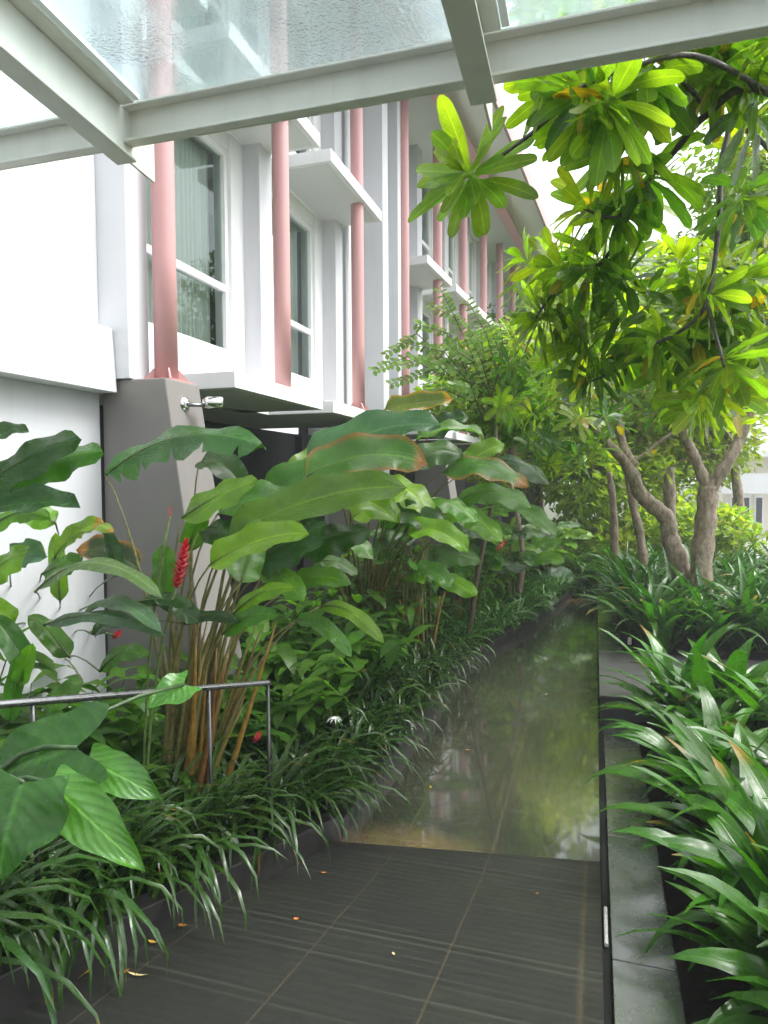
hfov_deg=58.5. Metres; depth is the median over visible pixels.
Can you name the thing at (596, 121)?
frangipani tree
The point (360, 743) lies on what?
border lily
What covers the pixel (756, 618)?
spider lily
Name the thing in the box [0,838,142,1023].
border lily
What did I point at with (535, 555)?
heliconia clump
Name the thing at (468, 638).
border lily
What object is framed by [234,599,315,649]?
ginger plant
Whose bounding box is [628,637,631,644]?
light peg
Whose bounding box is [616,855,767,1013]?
spider lily
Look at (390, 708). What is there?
border lily
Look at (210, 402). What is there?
wall spotlight
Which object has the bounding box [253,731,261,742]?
ginger flower
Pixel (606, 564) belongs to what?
spider lily
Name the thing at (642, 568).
spider lily
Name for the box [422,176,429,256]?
window
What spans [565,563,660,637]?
spider lily
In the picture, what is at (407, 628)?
ginger plant
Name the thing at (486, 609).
border lily
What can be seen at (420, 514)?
heliconia clump
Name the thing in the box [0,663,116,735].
ginger plant
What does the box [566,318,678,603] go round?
frangipani tree
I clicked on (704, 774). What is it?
spider lily
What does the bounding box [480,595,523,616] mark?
border lily
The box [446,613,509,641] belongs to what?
border lily
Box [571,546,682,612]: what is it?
spider lily
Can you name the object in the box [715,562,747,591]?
spider lily
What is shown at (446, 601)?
ginger plant
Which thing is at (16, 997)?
kerb
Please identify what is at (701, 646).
spider lily
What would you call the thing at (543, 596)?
border lily
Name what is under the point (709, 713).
spider lily
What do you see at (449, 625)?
border lily
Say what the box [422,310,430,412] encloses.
window
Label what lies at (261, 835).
border lily
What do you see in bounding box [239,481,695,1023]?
ground
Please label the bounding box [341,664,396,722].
border lily
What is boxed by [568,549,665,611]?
spider lily
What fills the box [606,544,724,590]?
spider lily
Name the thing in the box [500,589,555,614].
border lily
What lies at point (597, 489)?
leafy tree
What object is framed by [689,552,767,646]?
spider lily
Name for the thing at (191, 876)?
border lily
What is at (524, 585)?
border lily
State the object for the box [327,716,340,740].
spider lily flower
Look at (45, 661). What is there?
ginger plant
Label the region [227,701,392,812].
border lily
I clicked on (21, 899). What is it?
border lily
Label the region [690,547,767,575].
spider lily
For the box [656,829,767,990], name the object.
spider lily
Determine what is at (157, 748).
ginger plant
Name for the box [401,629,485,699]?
border lily
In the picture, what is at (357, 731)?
border lily
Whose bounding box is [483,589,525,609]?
border lily
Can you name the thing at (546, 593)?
border lily
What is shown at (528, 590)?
border lily
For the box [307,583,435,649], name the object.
ginger plant
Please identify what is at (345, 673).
ginger plant
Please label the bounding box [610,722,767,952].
spider lily
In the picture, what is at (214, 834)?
border lily
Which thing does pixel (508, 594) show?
border lily
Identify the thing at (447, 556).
heliconia clump
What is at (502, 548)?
ginger plant
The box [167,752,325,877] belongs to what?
border lily
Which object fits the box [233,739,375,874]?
border lily
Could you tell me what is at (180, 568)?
ginger flower
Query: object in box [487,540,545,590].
ginger plant
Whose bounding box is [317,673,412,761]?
border lily
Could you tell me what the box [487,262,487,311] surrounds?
window
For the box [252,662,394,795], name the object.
border lily
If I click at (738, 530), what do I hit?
hedge
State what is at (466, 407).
leafy tree
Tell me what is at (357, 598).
ginger plant
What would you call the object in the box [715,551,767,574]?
spider lily
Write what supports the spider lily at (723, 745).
on the soil bed at (698, 991)
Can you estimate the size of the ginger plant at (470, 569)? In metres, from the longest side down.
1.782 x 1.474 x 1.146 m
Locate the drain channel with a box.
[599,724,612,1023]
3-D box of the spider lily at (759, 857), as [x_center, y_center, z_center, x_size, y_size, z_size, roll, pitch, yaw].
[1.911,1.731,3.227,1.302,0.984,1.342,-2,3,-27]
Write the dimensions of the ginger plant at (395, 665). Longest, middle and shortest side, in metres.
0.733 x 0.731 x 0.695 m
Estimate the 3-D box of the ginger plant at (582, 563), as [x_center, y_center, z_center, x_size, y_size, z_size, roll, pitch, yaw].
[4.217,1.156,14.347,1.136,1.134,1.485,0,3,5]
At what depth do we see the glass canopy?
2.59 m
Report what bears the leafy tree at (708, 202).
on the ground
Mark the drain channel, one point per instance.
(607, 987)
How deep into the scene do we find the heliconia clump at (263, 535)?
4.11 m
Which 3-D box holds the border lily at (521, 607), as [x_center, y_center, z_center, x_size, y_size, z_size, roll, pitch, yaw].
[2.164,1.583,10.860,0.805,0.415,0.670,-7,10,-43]
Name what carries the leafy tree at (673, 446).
on the ground
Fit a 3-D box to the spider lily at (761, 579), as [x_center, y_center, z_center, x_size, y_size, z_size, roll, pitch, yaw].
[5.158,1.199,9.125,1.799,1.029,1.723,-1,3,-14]
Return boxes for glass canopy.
[0,0,767,182]
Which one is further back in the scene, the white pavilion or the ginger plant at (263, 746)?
the white pavilion
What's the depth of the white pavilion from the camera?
29.64 m
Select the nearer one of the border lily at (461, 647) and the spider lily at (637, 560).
the border lily at (461, 647)
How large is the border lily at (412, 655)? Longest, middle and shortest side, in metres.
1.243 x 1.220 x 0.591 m
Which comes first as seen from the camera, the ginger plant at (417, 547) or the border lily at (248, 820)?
the border lily at (248, 820)
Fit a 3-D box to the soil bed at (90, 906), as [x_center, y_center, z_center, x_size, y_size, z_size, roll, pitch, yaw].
[-0.883,1.205,8.012,3.625,1.524,21.211,1,3,24]
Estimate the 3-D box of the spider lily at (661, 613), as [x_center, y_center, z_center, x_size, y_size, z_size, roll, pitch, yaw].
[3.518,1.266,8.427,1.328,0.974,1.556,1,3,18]
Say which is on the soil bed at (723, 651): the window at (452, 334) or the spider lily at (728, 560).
the spider lily at (728, 560)
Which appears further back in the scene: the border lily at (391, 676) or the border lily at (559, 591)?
the border lily at (559, 591)
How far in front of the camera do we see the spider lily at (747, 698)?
5.31 m
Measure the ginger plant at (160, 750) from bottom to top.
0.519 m
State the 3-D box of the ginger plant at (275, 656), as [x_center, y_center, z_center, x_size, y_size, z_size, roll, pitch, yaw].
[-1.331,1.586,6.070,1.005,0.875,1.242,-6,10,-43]
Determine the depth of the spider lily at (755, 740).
4.31 m
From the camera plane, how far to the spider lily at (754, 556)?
11.90 m
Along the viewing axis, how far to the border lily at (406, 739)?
5.62 m
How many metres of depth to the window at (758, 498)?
29.66 m
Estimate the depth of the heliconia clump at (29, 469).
3.38 m
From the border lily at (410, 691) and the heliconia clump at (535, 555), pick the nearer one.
the border lily at (410, 691)
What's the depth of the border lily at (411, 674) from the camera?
7.01 m
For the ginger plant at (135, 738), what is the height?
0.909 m
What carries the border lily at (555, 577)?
on the soil bed at (90, 906)
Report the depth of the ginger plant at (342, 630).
6.93 m
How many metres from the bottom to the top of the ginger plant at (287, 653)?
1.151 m
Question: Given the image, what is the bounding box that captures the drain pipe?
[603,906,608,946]
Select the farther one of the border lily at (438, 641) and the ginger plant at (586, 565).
the ginger plant at (586, 565)
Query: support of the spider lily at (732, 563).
on the soil bed at (723, 651)
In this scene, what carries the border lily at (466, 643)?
on the soil bed at (90, 906)
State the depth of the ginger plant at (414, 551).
10.04 m
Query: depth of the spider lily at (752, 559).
10.23 m
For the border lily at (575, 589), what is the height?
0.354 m
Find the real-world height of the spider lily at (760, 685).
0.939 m
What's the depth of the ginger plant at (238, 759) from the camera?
4.83 m
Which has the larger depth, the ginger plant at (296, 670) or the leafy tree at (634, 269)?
the leafy tree at (634, 269)
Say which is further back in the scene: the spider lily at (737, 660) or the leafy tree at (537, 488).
the leafy tree at (537, 488)
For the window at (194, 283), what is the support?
in the hotel building
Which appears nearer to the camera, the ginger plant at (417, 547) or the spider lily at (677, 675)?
the spider lily at (677, 675)
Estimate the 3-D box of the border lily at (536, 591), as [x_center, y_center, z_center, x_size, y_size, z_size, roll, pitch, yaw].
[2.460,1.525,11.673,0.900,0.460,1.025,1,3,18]
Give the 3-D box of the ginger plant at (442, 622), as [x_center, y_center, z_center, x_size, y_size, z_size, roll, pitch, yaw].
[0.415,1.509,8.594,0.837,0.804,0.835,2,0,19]
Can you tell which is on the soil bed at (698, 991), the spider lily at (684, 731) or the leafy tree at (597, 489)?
the spider lily at (684, 731)
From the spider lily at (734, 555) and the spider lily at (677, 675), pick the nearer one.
the spider lily at (677, 675)
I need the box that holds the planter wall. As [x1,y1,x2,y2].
[597,579,763,723]
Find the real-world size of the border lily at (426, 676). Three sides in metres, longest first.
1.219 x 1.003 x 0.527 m
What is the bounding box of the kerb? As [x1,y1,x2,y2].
[0,590,573,1021]
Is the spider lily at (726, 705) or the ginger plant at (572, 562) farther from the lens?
the ginger plant at (572, 562)
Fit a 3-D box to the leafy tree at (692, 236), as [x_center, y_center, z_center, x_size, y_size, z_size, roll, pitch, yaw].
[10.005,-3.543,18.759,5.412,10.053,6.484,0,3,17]
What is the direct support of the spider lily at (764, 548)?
on the soil bed at (723, 651)
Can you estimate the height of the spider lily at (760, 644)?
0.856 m
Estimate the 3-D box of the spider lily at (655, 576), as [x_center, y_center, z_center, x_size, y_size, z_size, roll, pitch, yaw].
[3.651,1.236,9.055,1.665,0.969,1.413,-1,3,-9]
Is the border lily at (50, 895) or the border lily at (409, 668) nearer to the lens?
the border lily at (50, 895)
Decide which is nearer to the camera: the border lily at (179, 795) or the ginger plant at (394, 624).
the border lily at (179, 795)
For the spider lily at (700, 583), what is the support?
on the soil bed at (723, 651)
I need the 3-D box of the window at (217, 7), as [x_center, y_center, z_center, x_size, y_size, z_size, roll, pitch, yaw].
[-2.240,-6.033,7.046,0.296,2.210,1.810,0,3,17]
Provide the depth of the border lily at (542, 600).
11.86 m
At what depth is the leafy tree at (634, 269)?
22.02 m
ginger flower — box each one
[90,630,121,638]
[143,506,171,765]
[146,538,189,819]
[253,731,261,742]
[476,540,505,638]
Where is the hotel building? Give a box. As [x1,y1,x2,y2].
[0,0,574,765]
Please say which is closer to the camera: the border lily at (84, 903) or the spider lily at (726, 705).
the border lily at (84, 903)
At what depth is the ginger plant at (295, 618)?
7.83 m
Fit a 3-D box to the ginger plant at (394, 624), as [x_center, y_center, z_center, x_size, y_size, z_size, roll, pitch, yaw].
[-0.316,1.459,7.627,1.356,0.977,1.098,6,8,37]
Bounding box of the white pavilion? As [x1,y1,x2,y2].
[713,452,767,533]
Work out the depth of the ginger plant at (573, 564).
14.41 m
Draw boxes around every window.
[143,78,229,355]
[171,0,224,31]
[270,0,310,153]
[273,208,313,384]
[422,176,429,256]
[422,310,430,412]
[448,212,453,283]
[449,330,453,363]
[469,237,472,299]
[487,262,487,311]
[730,494,733,506]
[743,494,750,527]
[754,494,763,533]
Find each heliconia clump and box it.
[0,421,103,586]
[0,506,240,722]
[76,409,440,839]
[320,390,558,618]
[369,505,483,659]
[426,506,528,637]
[486,517,563,613]
[532,521,593,581]
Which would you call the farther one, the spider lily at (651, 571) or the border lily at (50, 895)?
the spider lily at (651, 571)
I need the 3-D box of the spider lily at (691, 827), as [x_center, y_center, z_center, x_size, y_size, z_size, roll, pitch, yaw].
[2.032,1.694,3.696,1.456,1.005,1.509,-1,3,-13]
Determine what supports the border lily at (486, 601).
on the soil bed at (90, 906)
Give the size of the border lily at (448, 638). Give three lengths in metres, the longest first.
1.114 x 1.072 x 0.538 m
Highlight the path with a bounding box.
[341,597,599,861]
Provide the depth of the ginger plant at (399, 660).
7.44 m
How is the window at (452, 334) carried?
in the hotel building
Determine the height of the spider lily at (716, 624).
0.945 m
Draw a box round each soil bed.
[2,612,535,956]
[618,616,767,660]
[636,722,767,1023]
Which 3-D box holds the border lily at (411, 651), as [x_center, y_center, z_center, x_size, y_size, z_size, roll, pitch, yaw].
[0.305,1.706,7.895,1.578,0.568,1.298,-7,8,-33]
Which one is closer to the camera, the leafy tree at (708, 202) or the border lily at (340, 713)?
the border lily at (340, 713)
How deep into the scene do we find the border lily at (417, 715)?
6.12 m
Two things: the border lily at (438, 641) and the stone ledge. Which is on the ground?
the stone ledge
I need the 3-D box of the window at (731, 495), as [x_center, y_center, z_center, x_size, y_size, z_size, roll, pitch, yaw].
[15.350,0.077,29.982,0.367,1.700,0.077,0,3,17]
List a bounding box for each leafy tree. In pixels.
[413,318,553,604]
[466,310,664,533]
[470,297,591,509]
[520,243,705,510]
[582,300,767,554]
[670,99,767,339]
[675,193,767,414]
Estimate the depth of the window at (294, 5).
10.15 m
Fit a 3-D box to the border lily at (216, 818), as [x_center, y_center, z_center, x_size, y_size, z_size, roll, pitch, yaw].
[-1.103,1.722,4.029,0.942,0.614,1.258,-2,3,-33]
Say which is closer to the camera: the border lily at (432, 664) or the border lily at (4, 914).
the border lily at (4, 914)
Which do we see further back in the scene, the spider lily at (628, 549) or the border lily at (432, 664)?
the spider lily at (628, 549)
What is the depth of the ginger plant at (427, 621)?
8.53 m
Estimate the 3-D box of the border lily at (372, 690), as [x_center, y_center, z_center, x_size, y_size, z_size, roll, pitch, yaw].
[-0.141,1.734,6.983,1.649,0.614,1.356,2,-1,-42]
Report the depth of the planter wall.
7.70 m
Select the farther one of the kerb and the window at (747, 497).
the window at (747, 497)
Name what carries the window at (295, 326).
in the hotel building
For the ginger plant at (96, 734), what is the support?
on the soil bed at (90, 906)
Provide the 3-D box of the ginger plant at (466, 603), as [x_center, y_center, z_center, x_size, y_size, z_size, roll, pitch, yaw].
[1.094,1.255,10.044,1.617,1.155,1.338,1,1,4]
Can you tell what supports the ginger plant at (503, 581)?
on the soil bed at (90, 906)
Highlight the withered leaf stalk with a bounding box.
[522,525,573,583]
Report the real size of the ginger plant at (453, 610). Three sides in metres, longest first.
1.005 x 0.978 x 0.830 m
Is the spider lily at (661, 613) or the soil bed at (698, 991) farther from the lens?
the spider lily at (661, 613)
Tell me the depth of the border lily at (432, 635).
8.22 m
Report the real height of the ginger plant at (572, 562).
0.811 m
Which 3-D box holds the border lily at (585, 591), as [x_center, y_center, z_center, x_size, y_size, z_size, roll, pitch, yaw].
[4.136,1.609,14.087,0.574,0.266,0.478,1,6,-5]
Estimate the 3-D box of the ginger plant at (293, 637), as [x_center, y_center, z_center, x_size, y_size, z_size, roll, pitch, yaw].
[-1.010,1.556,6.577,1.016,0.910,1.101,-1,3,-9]
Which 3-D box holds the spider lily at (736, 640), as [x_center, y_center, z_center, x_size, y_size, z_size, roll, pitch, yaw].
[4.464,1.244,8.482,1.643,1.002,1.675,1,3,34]
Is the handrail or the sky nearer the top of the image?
the sky
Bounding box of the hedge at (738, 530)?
[544,488,767,594]
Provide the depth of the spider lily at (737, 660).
5.97 m
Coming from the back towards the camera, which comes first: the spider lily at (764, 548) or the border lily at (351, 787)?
the spider lily at (764, 548)
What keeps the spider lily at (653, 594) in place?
on the soil bed at (723, 651)
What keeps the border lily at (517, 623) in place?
on the soil bed at (90, 906)
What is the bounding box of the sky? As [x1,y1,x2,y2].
[264,0,767,479]
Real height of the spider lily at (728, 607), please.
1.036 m
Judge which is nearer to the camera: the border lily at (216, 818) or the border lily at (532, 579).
the border lily at (216, 818)
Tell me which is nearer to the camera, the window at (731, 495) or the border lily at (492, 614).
the border lily at (492, 614)
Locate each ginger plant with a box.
[0,627,87,741]
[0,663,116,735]
[0,665,177,762]
[0,676,141,754]
[0,729,13,745]
[34,664,164,759]
[89,715,190,811]
[130,734,163,804]
[151,738,163,778]
[158,641,310,714]
[215,676,353,774]
[220,740,260,794]
[227,653,368,744]
[228,697,312,767]
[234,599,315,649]
[240,622,323,680]
[243,616,378,736]
[243,649,279,676]
[246,623,322,667]
[247,656,317,696]
[265,660,368,730]
[266,609,378,665]
[270,589,385,649]
[270,597,377,636]
[288,588,435,703]
[294,543,435,602]
[300,604,404,663]
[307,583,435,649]
[312,552,450,634]
[314,561,435,622]
[316,630,406,678]
[324,642,385,689]
[344,564,465,622]
[356,622,409,676]
[357,606,390,629]
[381,609,420,656]
[383,648,408,679]
[384,543,447,605]
[385,542,438,594]
[398,602,443,635]
[399,538,486,609]
[399,559,474,593]
[399,601,448,656]
[425,561,506,621]
[428,594,458,620]
[462,531,536,590]
[469,552,524,604]
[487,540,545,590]
[500,544,511,559]
[501,529,561,580]
[509,537,551,582]
[530,528,577,573]
[544,548,586,573]
[561,556,582,580]
[563,548,600,593]
[564,548,606,593]
[573,549,625,581]
[576,534,632,581]
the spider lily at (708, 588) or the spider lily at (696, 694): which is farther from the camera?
the spider lily at (708, 588)
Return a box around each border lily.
[0,812,176,1023]
[0,835,115,1000]
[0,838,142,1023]
[0,847,102,984]
[1,826,166,951]
[1,851,104,970]
[9,785,223,996]
[10,796,189,1010]
[28,754,199,973]
[29,793,287,944]
[45,787,243,897]
[78,754,291,935]
[95,734,330,898]
[119,734,262,881]
[125,754,292,852]
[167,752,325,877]
[174,732,387,895]
[216,713,390,836]
[220,742,415,845]
[221,696,374,771]
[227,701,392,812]
[227,729,363,840]
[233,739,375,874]
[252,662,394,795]
[258,716,421,828]
[279,706,416,815]
[285,700,425,794]
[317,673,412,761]
[324,684,435,779]
[328,687,417,747]
[337,683,444,738]
[339,639,441,719]
[339,677,451,762]
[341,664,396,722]
[344,664,466,751]
[365,643,450,711]
[366,655,434,706]
[377,660,457,723]
[380,652,470,715]
[383,638,433,702]
[390,655,471,708]
[393,642,475,686]
[395,644,473,694]
[397,628,471,667]
[398,615,470,653]
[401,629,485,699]
[401,641,449,672]
[404,642,478,693]
[419,612,473,653]
[419,622,468,650]
[421,629,483,675]
[424,619,476,645]
[428,621,481,660]
[429,629,490,667]
[437,621,495,656]
[440,618,501,650]
[441,626,488,651]
[444,600,500,627]
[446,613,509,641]
[448,610,500,645]
[465,592,506,614]
[475,609,516,637]
[476,600,536,635]
[477,593,510,618]
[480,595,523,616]
[480,598,534,630]
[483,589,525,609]
[487,584,530,608]
[497,601,538,627]
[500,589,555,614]
[501,594,554,619]
[505,580,541,594]
[505,596,541,623]
[506,587,545,614]
[523,583,542,599]
[523,588,558,607]
[523,588,560,611]
[525,573,560,593]
[528,588,562,602]
[529,570,553,586]
[532,576,565,600]
[533,579,573,599]
[534,573,579,595]
[541,571,573,590]
[544,579,577,598]
[568,579,583,596]
[568,579,593,596]
[578,582,596,595]
[580,582,589,596]
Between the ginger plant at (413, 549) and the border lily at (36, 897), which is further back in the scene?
the ginger plant at (413, 549)
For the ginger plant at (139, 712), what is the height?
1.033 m
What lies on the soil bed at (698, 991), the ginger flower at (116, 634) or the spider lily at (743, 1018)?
the spider lily at (743, 1018)
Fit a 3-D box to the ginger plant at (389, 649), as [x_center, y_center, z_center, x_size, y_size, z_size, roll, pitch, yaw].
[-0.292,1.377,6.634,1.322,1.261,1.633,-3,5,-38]
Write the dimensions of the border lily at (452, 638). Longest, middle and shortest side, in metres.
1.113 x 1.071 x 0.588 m
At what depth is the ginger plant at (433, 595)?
9.53 m
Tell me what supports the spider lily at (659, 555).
on the soil bed at (723, 651)
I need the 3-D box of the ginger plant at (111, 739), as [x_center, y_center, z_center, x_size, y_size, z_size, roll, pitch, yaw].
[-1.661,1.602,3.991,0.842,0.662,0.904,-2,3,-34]
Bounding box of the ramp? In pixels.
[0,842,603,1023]
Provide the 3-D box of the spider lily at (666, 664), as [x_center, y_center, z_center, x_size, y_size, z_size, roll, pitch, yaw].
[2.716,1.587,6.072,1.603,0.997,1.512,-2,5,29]
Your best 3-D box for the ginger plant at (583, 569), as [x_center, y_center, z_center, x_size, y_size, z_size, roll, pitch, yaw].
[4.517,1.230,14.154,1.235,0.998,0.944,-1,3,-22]
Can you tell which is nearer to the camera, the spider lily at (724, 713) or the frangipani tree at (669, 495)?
the spider lily at (724, 713)
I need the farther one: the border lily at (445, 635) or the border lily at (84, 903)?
the border lily at (445, 635)
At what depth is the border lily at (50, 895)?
3.08 m
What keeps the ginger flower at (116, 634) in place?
on the heliconia clump at (17, 648)
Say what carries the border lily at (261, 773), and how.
on the soil bed at (90, 906)
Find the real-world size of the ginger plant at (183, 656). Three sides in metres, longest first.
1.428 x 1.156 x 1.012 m
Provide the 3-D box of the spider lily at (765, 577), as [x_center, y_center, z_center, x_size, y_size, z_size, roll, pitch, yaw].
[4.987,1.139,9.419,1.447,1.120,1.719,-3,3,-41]
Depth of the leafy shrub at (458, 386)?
8.75 m
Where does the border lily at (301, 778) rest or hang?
on the soil bed at (90, 906)
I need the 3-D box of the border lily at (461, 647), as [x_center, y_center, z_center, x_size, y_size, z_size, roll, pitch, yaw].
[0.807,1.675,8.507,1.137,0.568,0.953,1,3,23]
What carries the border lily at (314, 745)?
on the soil bed at (90, 906)
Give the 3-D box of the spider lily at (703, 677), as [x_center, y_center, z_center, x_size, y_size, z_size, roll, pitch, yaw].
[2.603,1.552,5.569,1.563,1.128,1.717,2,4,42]
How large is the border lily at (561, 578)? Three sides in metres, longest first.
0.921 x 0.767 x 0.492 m
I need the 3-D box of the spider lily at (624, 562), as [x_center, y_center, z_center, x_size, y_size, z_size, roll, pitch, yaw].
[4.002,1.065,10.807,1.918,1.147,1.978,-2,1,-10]
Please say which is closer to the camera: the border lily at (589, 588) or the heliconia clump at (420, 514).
the heliconia clump at (420, 514)
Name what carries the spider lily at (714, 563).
on the soil bed at (723, 651)
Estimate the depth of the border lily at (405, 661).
7.42 m
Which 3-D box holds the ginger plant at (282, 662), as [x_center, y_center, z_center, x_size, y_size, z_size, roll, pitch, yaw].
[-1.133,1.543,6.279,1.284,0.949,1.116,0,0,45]
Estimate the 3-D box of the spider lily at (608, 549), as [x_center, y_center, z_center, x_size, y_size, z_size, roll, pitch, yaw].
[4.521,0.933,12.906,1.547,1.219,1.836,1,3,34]
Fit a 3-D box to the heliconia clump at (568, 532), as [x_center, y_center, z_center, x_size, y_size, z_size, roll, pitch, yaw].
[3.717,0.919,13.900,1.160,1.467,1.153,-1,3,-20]
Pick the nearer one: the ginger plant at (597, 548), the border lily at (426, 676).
the border lily at (426, 676)
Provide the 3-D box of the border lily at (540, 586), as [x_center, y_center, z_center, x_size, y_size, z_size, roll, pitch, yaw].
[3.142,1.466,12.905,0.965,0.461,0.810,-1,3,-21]
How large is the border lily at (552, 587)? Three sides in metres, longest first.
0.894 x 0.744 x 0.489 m
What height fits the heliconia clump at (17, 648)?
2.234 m
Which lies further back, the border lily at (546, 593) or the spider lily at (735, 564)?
the border lily at (546, 593)
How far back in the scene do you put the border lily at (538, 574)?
13.68 m
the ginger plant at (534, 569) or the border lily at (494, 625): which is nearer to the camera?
the border lily at (494, 625)
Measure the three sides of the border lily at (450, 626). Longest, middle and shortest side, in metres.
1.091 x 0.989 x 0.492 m
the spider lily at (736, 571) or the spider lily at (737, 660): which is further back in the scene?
the spider lily at (736, 571)
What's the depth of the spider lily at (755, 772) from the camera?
3.52 m
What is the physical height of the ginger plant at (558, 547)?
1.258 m
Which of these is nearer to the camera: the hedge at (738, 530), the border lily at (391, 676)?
the border lily at (391, 676)
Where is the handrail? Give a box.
[0,680,271,922]
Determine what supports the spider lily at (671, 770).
on the soil bed at (698, 991)
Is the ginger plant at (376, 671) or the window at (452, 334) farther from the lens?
the window at (452, 334)
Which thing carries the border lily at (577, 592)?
on the ground
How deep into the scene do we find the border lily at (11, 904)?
2.60 m
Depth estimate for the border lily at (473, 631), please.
9.12 m
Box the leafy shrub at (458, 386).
[368,283,510,653]
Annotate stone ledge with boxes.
[603,722,686,1023]
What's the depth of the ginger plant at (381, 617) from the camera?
7.81 m
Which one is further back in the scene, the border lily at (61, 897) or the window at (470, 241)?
the window at (470, 241)
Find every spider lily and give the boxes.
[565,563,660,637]
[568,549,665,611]
[570,561,725,649]
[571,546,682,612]
[572,541,650,581]
[574,545,657,596]
[575,648,767,734]
[579,532,660,569]
[582,701,767,824]
[583,545,690,591]
[587,707,753,879]
[590,553,717,592]
[590,564,728,620]
[591,730,767,912]
[592,553,663,580]
[592,629,759,719]
[593,620,767,706]
[594,680,742,742]
[598,683,767,776]
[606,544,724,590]
[606,716,767,788]
[608,679,767,770]
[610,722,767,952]
[614,571,728,652]
[614,736,767,898]
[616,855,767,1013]
[619,535,690,559]
[627,552,665,581]
[632,560,766,642]
[632,568,747,618]
[633,635,767,697]
[635,582,767,649]
[635,645,760,717]
[638,725,767,970]
[645,674,767,757]
[647,880,767,1023]
[653,542,748,569]
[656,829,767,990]
[658,726,765,793]
[660,556,756,598]
[662,573,767,640]
[662,708,751,742]
[664,550,767,600]
[664,721,767,835]
[676,649,767,718]
[677,784,767,937]
[689,541,767,578]
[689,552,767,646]
[689,568,767,649]
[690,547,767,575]
[692,976,767,1023]
[698,587,767,652]
[701,656,767,715]
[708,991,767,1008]
[712,541,756,575]
[714,551,755,569]
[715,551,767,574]
[715,560,764,577]
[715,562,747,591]
[715,568,767,600]
[716,541,765,560]
[716,550,763,585]
[718,549,766,562]
[721,542,744,563]
[725,590,767,632]
[729,540,767,555]
[729,566,767,600]
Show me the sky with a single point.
(542, 173)
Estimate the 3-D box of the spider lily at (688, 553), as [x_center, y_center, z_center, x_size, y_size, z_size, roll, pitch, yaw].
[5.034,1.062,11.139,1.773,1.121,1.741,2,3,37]
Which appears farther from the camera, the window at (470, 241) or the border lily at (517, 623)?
the window at (470, 241)
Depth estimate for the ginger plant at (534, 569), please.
13.93 m
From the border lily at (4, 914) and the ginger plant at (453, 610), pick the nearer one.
the border lily at (4, 914)
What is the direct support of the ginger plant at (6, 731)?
on the soil bed at (90, 906)
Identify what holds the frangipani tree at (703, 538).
on the soil bed at (723, 651)
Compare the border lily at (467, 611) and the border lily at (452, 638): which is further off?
the border lily at (467, 611)
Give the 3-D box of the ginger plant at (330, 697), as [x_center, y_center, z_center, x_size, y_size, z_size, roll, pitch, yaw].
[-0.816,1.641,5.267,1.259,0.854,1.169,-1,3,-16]
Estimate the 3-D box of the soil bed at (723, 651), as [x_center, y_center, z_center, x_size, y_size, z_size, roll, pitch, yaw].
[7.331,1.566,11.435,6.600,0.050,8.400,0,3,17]
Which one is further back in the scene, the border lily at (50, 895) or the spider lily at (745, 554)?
the spider lily at (745, 554)
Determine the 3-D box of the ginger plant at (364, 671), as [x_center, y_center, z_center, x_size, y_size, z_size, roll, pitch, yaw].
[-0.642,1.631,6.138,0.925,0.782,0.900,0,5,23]
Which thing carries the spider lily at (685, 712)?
on the soil bed at (698, 991)
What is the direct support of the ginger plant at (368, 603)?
on the soil bed at (90, 906)
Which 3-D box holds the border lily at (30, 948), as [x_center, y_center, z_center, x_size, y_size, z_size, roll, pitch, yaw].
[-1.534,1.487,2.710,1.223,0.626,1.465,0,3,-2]
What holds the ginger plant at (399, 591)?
on the soil bed at (90, 906)
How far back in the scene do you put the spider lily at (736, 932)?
2.96 m
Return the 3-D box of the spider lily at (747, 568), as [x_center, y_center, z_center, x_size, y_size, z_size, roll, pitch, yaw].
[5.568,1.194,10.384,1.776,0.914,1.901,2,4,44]
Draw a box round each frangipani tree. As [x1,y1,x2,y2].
[408,0,767,445]
[467,312,689,634]
[499,234,767,637]
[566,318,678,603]
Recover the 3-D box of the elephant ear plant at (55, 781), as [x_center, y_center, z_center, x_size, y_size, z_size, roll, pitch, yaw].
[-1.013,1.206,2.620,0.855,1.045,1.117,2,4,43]
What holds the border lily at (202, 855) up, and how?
on the soil bed at (90, 906)
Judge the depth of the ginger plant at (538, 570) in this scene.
13.13 m
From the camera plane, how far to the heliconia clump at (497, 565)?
9.60 m
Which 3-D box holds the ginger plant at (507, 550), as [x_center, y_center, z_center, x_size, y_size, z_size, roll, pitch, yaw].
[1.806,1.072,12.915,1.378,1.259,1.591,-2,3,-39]
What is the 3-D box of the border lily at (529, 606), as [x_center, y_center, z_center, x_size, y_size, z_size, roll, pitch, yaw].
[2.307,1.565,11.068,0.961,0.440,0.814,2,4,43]
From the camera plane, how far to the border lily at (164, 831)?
3.51 m
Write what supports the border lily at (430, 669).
on the soil bed at (90, 906)
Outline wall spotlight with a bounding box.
[180,396,223,411]
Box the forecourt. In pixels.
[744,535,767,558]
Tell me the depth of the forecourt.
24.84 m
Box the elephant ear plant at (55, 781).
[0,670,201,880]

